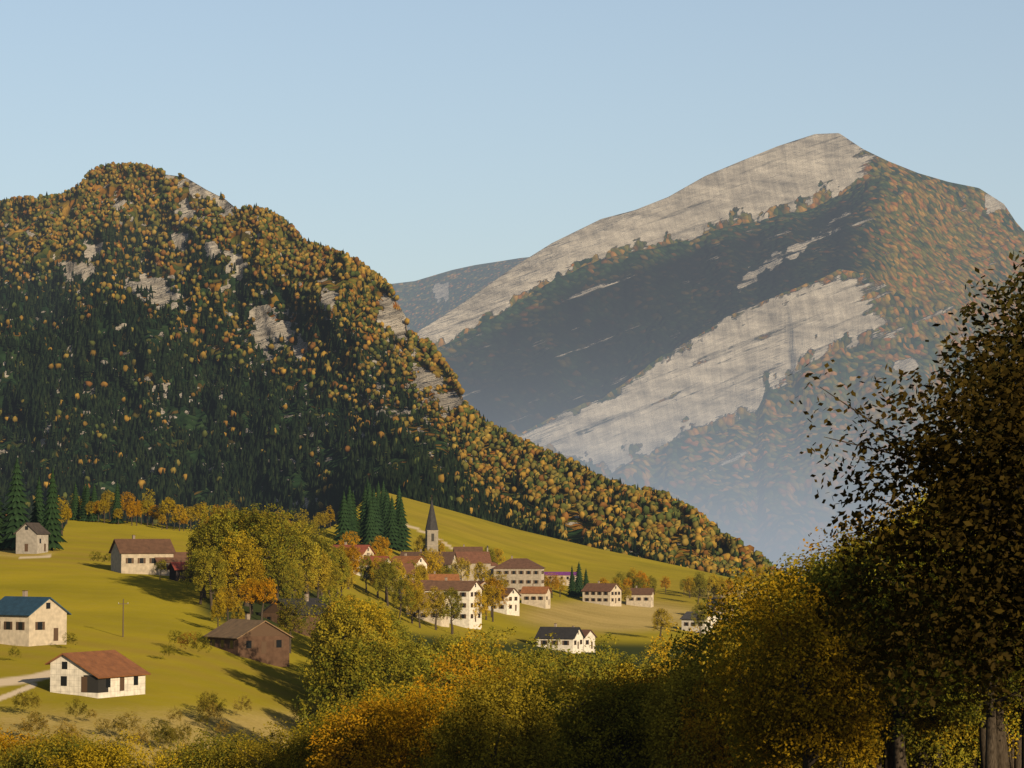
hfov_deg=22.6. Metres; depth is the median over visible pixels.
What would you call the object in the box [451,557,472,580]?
village tree
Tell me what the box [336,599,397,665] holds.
slope tree
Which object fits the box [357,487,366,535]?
spruce
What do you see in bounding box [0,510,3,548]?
spruce
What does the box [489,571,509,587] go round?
village tree
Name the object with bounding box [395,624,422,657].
slope tree
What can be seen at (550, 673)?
tree
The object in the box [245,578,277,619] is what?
garden tree
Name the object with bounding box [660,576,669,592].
village tree
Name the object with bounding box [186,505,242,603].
tree
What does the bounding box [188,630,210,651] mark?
garden tree
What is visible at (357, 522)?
spruce
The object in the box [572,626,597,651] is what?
house
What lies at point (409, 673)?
slope tree
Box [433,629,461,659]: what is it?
slope tree
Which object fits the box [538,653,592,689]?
slope tree
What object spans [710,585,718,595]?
village tree
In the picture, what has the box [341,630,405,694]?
slope tree
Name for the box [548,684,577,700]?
tree
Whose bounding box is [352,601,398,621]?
slope tree
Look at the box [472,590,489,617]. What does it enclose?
village tree
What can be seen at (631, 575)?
village tree
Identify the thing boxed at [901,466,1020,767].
tree
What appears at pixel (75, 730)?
shrub
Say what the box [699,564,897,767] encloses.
tree
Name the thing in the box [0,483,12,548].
spruce
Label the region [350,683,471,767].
tree
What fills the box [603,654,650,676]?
slope tree
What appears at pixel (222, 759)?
tree
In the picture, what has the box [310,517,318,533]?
crest tree
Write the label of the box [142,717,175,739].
shrub
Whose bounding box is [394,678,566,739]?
tree
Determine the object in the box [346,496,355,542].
spruce
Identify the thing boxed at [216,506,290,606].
tree
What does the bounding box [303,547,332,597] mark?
tree
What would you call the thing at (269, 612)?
chalet house
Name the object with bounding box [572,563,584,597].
spruce
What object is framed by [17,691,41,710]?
shrub
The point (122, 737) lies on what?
shrub
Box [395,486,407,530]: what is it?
spruce
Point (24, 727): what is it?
shrub
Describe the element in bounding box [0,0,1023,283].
sky
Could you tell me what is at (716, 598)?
house
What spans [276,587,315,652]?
slope tree
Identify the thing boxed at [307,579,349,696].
slope tree
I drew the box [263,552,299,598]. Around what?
tree
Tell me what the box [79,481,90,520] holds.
spruce
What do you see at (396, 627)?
slope tree
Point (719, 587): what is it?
village tree
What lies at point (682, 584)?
village tree
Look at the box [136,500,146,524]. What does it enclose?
crest tree
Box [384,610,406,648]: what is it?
slope tree
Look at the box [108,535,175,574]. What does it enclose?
farmhouse
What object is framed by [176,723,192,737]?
shrub
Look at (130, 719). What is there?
shrub
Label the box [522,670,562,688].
slope tree
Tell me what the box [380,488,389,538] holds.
spruce
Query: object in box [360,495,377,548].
spruce
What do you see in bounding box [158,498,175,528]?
crest tree
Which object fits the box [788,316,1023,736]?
tree
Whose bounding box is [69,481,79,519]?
spruce
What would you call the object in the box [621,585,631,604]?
village tree
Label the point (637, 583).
village tree
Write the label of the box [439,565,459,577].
village tree
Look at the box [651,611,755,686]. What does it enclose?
tree
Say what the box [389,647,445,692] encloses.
slope tree
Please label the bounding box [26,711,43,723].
shrub
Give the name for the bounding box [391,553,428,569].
farmhouse
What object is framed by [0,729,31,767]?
tree
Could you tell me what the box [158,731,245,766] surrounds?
tree
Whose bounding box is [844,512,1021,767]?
tree
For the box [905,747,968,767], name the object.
tree
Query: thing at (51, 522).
spruce
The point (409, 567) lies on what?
house
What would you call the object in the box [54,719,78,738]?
shrub
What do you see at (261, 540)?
tree
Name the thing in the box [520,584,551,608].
house
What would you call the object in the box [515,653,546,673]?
slope tree
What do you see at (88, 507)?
crest tree
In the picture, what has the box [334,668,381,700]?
slope tree
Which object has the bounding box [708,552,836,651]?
tree
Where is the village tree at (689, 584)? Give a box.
[683,575,694,597]
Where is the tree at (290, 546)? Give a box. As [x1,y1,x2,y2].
[271,521,303,597]
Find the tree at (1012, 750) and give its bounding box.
[1011,725,1014,767]
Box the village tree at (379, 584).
[373,560,396,601]
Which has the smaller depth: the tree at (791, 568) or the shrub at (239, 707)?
the tree at (791, 568)
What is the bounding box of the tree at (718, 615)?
[666,561,795,667]
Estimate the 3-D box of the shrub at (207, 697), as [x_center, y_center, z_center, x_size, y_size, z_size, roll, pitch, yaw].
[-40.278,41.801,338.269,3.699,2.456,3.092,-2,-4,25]
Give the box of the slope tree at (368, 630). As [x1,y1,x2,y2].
[329,621,391,675]
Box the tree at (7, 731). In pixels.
[0,724,46,746]
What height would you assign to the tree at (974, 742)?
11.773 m
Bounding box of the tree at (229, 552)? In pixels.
[219,530,265,611]
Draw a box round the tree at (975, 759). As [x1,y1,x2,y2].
[847,510,976,767]
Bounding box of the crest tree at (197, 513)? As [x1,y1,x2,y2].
[186,502,208,528]
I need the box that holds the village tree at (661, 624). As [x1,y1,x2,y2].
[651,607,673,639]
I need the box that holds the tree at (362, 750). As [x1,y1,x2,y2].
[336,733,412,766]
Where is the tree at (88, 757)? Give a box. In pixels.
[32,729,193,767]
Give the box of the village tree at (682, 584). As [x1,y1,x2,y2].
[679,579,686,594]
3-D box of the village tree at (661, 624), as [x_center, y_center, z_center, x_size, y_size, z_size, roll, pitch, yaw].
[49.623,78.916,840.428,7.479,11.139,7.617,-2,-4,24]
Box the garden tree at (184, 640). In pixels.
[177,632,197,649]
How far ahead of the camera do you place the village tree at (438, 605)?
703.51 m
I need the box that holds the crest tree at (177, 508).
[171,504,187,530]
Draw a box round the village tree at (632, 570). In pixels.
[628,567,635,586]
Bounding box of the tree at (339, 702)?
[294,691,371,767]
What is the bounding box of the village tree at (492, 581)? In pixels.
[482,577,510,616]
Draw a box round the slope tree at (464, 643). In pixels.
[437,624,504,693]
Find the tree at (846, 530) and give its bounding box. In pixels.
[798,497,963,766]
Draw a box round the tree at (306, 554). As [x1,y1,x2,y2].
[272,521,322,597]
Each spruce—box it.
[0,458,30,549]
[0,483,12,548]
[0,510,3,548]
[29,476,46,525]
[41,468,67,550]
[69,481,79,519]
[77,484,85,520]
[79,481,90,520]
[85,483,100,521]
[109,479,124,523]
[332,492,354,544]
[346,490,359,543]
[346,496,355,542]
[351,492,361,542]
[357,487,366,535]
[360,489,379,544]
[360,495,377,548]
[362,488,384,548]
[375,481,380,505]
[377,497,383,534]
[379,489,384,516]
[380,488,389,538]
[381,480,385,501]
[382,497,402,549]
[393,497,413,551]
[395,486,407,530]
[566,567,575,596]
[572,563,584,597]
[583,570,588,586]
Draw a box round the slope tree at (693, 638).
[681,625,709,658]
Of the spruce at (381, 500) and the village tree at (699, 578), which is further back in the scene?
the spruce at (381, 500)
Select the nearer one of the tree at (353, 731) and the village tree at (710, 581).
the tree at (353, 731)
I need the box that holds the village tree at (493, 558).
[490,552,498,563]
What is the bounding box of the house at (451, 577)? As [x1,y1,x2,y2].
[427,571,459,580]
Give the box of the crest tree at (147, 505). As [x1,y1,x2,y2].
[141,488,154,525]
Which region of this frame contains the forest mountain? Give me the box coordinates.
[0,161,782,583]
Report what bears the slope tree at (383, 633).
on the terrain
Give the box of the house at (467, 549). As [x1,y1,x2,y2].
[453,544,482,551]
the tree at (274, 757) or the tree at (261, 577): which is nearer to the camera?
the tree at (274, 757)
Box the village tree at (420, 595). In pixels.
[405,589,430,627]
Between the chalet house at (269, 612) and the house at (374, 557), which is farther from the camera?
the house at (374, 557)
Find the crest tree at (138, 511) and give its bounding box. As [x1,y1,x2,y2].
[130,499,141,525]
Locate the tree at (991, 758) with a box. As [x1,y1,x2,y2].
[855,525,1023,767]
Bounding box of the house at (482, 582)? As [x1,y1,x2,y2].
[478,578,493,590]
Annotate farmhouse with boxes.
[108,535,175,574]
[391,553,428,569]
[400,549,457,573]
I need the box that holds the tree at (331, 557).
[302,536,340,595]
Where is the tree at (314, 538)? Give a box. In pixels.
[289,522,333,597]
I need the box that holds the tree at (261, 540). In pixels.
[240,517,277,588]
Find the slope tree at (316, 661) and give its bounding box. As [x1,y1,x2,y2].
[312,638,340,697]
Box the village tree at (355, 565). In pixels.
[337,549,359,588]
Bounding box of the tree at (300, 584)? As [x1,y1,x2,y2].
[280,564,303,598]
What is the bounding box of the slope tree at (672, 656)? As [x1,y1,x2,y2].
[650,648,690,669]
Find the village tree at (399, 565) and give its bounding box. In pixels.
[390,558,406,592]
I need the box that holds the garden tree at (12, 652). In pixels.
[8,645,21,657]
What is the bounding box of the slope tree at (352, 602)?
[328,592,361,612]
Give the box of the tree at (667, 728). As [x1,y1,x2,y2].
[634,647,796,767]
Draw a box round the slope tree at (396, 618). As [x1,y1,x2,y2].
[373,612,413,644]
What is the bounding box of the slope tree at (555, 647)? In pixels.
[540,638,571,678]
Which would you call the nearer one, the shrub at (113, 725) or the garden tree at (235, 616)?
the shrub at (113, 725)
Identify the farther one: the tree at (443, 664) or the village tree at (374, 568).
the village tree at (374, 568)
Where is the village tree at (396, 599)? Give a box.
[390,578,416,619]
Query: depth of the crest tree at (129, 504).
857.55 m
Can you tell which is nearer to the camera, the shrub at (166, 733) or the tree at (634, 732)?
the tree at (634, 732)
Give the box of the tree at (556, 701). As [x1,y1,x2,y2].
[445,681,587,767]
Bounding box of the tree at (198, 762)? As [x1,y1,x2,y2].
[170,742,228,767]
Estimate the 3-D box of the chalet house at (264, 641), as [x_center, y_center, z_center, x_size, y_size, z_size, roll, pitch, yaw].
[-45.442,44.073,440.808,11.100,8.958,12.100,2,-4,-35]
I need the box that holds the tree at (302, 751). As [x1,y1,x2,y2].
[219,716,363,767]
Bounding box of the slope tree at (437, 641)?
[428,634,453,652]
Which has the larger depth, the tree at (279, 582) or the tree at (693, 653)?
the tree at (279, 582)
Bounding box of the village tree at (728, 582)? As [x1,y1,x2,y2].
[722,578,732,593]
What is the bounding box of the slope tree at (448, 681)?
[408,652,477,696]
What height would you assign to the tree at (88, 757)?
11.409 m
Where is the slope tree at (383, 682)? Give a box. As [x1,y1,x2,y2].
[354,671,396,699]
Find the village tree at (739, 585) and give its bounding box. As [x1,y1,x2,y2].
[733,577,744,595]
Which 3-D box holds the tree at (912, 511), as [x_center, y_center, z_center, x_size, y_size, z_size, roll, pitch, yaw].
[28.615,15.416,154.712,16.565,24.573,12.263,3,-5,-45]
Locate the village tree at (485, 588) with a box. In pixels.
[481,584,496,619]
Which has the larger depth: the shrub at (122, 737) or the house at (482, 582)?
the house at (482, 582)
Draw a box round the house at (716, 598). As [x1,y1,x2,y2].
[706,595,742,620]
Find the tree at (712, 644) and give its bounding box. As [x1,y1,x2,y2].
[677,620,757,681]
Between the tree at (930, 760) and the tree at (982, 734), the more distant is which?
the tree at (930, 760)
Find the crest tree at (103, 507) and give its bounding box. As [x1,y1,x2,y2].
[98,499,110,522]
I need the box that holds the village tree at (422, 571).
[415,565,427,579]
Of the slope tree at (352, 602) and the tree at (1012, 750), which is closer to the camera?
the tree at (1012, 750)
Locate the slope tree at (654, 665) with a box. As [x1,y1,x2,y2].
[642,659,674,676]
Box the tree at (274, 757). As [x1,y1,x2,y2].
[249,740,313,767]
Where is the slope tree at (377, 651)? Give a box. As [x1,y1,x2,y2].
[357,641,394,667]
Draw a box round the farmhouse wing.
[155,552,191,575]
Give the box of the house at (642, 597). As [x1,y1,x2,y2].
[626,586,654,606]
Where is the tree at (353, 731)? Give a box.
[303,690,435,767]
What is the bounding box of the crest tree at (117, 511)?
[113,508,123,523]
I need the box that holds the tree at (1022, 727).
[1020,705,1022,767]
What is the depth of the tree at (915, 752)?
119.20 m
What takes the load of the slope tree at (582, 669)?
on the terrain
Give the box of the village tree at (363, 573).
[358,555,371,591]
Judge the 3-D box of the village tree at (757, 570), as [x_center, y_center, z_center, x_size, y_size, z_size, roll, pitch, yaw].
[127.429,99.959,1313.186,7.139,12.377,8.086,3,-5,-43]
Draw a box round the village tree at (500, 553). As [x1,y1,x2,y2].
[493,548,505,562]
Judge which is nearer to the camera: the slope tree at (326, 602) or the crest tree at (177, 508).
the slope tree at (326, 602)
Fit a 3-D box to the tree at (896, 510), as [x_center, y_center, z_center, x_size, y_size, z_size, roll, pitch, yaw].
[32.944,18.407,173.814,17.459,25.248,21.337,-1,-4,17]
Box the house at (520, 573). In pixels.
[492,556,544,597]
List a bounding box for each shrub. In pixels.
[11,691,29,709]
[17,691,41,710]
[17,720,31,732]
[19,711,50,734]
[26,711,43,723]
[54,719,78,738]
[63,723,84,739]
[65,695,88,718]
[89,709,96,717]
[92,717,114,732]
[110,715,129,732]
[113,711,141,733]
[116,733,127,743]
[128,726,149,747]
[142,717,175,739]
[151,722,176,745]
[152,726,175,746]
[152,745,178,761]
[164,705,182,721]
[166,725,191,744]
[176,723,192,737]
[194,691,219,708]
[194,712,208,723]
[196,694,218,715]
[197,691,226,714]
[204,702,222,719]
[215,719,229,734]
[233,694,251,714]
[260,731,286,747]
[289,700,313,718]
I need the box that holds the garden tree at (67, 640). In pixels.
[62,632,77,644]
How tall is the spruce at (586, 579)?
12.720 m
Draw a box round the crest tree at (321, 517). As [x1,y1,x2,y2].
[313,512,326,533]
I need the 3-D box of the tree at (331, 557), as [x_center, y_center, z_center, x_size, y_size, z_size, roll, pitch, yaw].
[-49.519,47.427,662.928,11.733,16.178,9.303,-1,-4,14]
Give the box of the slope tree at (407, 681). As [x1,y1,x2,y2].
[386,665,431,704]
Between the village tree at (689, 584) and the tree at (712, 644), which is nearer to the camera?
the tree at (712, 644)
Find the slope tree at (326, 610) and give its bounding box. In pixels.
[319,602,342,621]
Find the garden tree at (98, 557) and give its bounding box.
[88,552,103,561]
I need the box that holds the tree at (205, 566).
[193,546,230,609]
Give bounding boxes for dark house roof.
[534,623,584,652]
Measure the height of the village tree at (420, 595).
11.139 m
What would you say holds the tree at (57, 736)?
on the terrain
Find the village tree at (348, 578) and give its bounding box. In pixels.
[334,559,356,597]
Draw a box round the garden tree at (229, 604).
[215,587,239,620]
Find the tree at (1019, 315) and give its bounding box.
[908,251,1023,649]
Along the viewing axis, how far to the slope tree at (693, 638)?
494.89 m
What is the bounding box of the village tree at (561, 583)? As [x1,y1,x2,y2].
[555,576,566,596]
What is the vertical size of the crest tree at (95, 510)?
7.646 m
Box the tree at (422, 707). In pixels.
[379,699,447,732]
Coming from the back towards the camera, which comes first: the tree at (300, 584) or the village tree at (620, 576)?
the village tree at (620, 576)
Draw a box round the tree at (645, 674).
[575,662,674,688]
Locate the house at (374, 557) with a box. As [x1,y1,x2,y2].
[354,553,391,575]
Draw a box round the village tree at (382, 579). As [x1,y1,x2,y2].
[371,557,401,605]
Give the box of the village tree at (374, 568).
[368,558,385,597]
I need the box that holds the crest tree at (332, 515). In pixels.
[325,505,334,528]
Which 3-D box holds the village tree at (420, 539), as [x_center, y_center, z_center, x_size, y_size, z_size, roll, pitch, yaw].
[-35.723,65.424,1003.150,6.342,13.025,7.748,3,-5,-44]
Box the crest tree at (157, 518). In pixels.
[154,508,164,526]
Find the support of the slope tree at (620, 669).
on the terrain
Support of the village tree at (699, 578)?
on the terrain
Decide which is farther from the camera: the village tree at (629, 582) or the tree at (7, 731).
the village tree at (629, 582)
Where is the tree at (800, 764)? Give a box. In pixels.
[717,627,885,767]
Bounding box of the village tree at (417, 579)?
[403,569,424,592]
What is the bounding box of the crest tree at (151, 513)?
[147,505,159,525]
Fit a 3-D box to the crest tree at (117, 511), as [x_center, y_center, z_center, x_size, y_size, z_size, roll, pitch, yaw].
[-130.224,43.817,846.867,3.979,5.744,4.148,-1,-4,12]
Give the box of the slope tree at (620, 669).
[611,662,654,688]
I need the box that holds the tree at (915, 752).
[816,701,1007,767]
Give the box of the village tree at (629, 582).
[622,578,632,588]
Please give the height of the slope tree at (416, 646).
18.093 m
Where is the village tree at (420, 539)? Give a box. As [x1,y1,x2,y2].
[411,535,424,551]
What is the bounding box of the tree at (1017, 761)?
[928,703,1021,767]
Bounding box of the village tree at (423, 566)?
[415,564,429,579]
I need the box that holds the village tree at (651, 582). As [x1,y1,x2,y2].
[647,575,657,591]
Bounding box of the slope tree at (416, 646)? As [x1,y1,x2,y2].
[377,633,437,685]
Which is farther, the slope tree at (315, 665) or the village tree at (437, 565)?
the village tree at (437, 565)
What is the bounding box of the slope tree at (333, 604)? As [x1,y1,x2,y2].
[323,595,364,617]
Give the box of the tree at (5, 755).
[0,736,37,767]
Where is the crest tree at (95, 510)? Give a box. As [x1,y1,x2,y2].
[92,501,103,521]
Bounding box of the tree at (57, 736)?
[30,728,145,767]
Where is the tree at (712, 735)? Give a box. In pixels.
[664,661,859,767]
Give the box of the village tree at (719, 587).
[714,579,727,596]
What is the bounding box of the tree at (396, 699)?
[338,678,454,715]
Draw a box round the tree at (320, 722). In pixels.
[280,708,377,766]
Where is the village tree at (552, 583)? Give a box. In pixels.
[544,573,559,597]
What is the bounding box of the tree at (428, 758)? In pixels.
[394,699,587,767]
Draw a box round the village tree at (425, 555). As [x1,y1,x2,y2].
[420,548,437,573]
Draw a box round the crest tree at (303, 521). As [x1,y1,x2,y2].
[295,508,309,530]
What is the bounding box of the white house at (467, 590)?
[422,577,483,628]
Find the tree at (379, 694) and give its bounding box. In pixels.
[333,682,423,728]
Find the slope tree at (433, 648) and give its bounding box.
[430,634,469,660]
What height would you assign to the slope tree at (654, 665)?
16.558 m
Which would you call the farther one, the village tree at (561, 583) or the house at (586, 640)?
the village tree at (561, 583)
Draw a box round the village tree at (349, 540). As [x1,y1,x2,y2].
[338,531,359,544]
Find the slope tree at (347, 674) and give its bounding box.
[289,639,390,744]
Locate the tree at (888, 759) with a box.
[811,532,968,767]
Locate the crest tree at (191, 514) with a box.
[183,506,199,529]
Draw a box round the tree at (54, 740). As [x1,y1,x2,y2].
[0,727,99,765]
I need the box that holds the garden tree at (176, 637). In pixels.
[168,629,183,643]
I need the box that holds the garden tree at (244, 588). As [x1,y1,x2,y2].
[236,578,261,617]
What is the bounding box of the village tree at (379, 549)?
[369,535,392,558]
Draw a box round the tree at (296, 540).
[244,503,303,603]
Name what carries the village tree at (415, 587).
on the terrain
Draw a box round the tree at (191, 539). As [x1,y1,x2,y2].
[185,524,233,597]
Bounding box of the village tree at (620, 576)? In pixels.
[611,571,626,587]
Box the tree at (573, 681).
[527,671,608,698]
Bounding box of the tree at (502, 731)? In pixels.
[437,699,559,767]
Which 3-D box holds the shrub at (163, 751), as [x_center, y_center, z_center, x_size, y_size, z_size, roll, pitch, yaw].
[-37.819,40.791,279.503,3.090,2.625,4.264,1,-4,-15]
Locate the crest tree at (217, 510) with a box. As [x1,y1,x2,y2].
[210,505,227,514]
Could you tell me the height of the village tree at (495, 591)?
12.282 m
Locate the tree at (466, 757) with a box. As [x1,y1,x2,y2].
[428,652,567,767]
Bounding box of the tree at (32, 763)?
[0,732,135,767]
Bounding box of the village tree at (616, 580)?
[611,577,621,587]
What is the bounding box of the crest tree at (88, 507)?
[86,501,97,521]
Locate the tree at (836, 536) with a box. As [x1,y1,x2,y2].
[835,525,1014,733]
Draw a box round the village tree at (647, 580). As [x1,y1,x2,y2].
[634,573,649,587]
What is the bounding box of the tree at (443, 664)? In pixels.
[413,650,538,699]
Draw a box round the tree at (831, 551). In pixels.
[784,519,913,749]
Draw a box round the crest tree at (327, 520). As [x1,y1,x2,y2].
[320,512,329,531]
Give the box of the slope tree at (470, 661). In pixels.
[450,646,499,681]
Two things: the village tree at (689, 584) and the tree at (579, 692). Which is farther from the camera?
the village tree at (689, 584)
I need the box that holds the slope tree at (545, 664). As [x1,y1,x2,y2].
[507,638,558,681]
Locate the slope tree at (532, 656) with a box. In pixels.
[505,632,581,687]
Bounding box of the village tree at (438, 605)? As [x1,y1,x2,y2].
[425,586,445,629]
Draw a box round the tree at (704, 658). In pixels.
[688,631,828,767]
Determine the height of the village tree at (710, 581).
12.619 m
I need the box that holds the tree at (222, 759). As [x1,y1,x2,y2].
[142,723,281,767]
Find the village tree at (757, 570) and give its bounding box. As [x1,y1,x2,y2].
[755,567,766,582]
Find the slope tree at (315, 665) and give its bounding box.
[310,640,334,686]
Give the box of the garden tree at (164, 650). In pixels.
[159,644,176,656]
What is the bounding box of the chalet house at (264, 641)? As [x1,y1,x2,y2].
[203,613,293,666]
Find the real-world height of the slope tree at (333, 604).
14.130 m
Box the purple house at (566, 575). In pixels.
[544,572,576,585]
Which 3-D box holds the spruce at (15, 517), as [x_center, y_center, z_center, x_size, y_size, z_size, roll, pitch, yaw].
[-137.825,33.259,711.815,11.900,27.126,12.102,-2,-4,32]
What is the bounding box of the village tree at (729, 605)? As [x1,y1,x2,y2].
[722,594,738,614]
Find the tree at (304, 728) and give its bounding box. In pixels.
[281,696,432,748]
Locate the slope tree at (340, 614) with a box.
[329,602,355,635]
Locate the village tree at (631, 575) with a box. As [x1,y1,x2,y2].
[625,572,633,583]
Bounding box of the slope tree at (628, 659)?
[588,648,639,679]
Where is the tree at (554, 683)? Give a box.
[523,671,606,705]
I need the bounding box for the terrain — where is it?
[0,133,1023,767]
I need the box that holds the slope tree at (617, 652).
[587,649,632,671]
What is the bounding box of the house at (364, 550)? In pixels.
[329,542,375,569]
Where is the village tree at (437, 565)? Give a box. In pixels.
[426,551,444,573]
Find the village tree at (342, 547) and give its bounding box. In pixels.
[330,544,348,566]
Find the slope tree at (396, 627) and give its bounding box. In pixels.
[334,597,401,647]
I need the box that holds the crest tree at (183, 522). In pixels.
[180,515,188,530]
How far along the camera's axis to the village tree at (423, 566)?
838.83 m
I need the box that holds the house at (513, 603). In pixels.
[482,586,520,615]
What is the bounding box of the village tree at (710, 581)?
[706,573,719,596]
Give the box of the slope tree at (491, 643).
[471,626,536,690]
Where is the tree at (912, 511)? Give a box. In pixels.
[887,480,936,530]
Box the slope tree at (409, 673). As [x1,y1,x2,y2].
[385,642,464,706]
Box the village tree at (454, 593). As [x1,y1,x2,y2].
[432,587,463,633]
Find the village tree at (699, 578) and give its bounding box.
[692,571,706,595]
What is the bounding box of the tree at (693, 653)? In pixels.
[673,634,731,670]
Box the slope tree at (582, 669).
[535,649,616,690]
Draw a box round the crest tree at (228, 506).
[222,502,235,510]
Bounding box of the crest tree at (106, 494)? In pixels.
[99,490,114,520]
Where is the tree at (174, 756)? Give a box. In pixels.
[150,743,198,767]
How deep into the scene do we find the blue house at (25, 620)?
413.31 m
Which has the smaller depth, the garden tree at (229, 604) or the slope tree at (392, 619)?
the slope tree at (392, 619)
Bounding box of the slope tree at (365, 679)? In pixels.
[310,632,390,720]
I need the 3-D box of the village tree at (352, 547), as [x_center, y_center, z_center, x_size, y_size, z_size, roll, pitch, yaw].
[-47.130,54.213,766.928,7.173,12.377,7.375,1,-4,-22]
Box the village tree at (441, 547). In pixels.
[438,539,445,551]
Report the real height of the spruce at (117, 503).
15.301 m
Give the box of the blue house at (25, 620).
[0,590,70,646]
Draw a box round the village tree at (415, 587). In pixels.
[399,583,423,623]
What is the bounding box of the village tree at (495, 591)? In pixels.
[484,585,501,621]
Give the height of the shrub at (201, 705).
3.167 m
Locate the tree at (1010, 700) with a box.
[919,561,1023,767]
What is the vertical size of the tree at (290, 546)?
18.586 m
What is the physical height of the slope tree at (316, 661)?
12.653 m
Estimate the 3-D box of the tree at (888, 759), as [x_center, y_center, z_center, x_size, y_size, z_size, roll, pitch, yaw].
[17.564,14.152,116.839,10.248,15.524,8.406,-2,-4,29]
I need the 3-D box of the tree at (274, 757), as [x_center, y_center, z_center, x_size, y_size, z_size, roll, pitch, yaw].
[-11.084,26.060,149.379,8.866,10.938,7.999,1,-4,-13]
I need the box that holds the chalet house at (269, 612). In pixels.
[258,593,328,636]
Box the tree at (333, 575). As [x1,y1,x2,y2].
[316,559,342,605]
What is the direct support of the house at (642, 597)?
on the terrain
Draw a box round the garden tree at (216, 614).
[210,591,226,626]
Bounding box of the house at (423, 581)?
[397,580,426,597]
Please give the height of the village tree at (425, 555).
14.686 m
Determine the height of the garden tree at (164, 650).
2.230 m
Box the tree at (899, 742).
[776,528,1002,767]
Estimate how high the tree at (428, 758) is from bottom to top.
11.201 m
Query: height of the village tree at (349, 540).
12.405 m
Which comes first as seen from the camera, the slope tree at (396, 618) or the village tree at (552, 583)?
the slope tree at (396, 618)
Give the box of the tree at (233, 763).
[217,734,296,767]
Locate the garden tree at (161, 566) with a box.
[152,559,166,579]
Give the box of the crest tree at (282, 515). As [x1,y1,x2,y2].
[274,510,288,528]
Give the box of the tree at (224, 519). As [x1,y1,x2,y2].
[196,508,257,599]
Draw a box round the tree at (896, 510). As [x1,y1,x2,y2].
[872,487,922,530]
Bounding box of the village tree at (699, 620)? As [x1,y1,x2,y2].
[691,601,707,635]
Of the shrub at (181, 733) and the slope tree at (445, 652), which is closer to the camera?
the shrub at (181, 733)
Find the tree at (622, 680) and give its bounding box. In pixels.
[560,658,691,728]
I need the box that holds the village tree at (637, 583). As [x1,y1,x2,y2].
[633,577,646,587]
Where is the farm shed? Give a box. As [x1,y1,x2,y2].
[167,562,195,581]
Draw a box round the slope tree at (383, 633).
[366,623,403,652]
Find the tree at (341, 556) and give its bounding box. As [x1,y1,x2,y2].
[315,547,350,596]
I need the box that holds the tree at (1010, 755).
[866,521,1016,767]
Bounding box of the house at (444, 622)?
[405,593,450,626]
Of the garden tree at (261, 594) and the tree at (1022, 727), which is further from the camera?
the garden tree at (261, 594)
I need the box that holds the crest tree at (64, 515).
[56,495,70,534]
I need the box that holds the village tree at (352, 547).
[346,545,367,583]
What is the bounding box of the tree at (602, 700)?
[530,670,710,767]
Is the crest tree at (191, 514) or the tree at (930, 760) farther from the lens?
the crest tree at (191, 514)
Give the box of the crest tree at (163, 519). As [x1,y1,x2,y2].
[157,514,166,523]
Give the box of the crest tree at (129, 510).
[127,506,136,525]
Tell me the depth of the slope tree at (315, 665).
380.29 m
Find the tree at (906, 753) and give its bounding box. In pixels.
[719,609,927,767]
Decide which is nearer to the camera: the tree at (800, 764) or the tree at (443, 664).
the tree at (800, 764)
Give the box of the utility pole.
[118,599,128,636]
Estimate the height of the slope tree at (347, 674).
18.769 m
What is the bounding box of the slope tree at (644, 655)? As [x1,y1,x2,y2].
[637,645,659,667]
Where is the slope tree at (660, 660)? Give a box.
[640,639,673,672]
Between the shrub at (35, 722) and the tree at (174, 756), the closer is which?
the tree at (174, 756)
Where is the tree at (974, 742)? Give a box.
[874,704,1022,767]
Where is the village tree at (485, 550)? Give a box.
[483,546,495,559]
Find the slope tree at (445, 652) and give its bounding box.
[437,638,482,671]
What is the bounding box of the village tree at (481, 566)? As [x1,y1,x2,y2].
[472,561,490,580]
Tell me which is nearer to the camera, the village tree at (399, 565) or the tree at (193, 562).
the tree at (193, 562)
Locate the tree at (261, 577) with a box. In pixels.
[229,556,266,613]
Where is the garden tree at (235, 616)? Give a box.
[231,600,244,618]
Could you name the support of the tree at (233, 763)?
on the terrain
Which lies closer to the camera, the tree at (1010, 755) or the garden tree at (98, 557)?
the tree at (1010, 755)
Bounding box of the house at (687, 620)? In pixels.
[680,611,718,633]
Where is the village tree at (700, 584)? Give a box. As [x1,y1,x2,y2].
[690,580,708,603]
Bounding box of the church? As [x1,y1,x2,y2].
[425,500,497,580]
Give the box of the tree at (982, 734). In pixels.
[873,549,1022,767]
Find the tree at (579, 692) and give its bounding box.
[530,684,594,737]
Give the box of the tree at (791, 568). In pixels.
[702,548,979,767]
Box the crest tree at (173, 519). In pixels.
[169,514,178,526]
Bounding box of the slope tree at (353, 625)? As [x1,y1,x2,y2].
[309,602,369,672]
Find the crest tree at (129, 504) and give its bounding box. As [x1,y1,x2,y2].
[121,492,135,522]
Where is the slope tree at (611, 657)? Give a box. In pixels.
[579,632,622,688]
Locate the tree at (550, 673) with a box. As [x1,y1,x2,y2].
[507,666,582,695]
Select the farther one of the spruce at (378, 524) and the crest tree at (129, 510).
the spruce at (378, 524)
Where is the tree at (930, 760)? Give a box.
[856,728,980,767]
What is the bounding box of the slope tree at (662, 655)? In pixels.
[645,622,698,677]
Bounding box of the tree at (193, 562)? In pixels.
[178,550,216,603]
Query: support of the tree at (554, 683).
on the terrain
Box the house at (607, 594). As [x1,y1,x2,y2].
[581,581,622,605]
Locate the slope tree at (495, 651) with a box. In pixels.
[472,627,509,675]
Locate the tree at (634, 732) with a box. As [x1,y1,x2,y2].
[592,674,726,767]
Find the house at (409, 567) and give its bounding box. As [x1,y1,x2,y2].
[368,560,415,584]

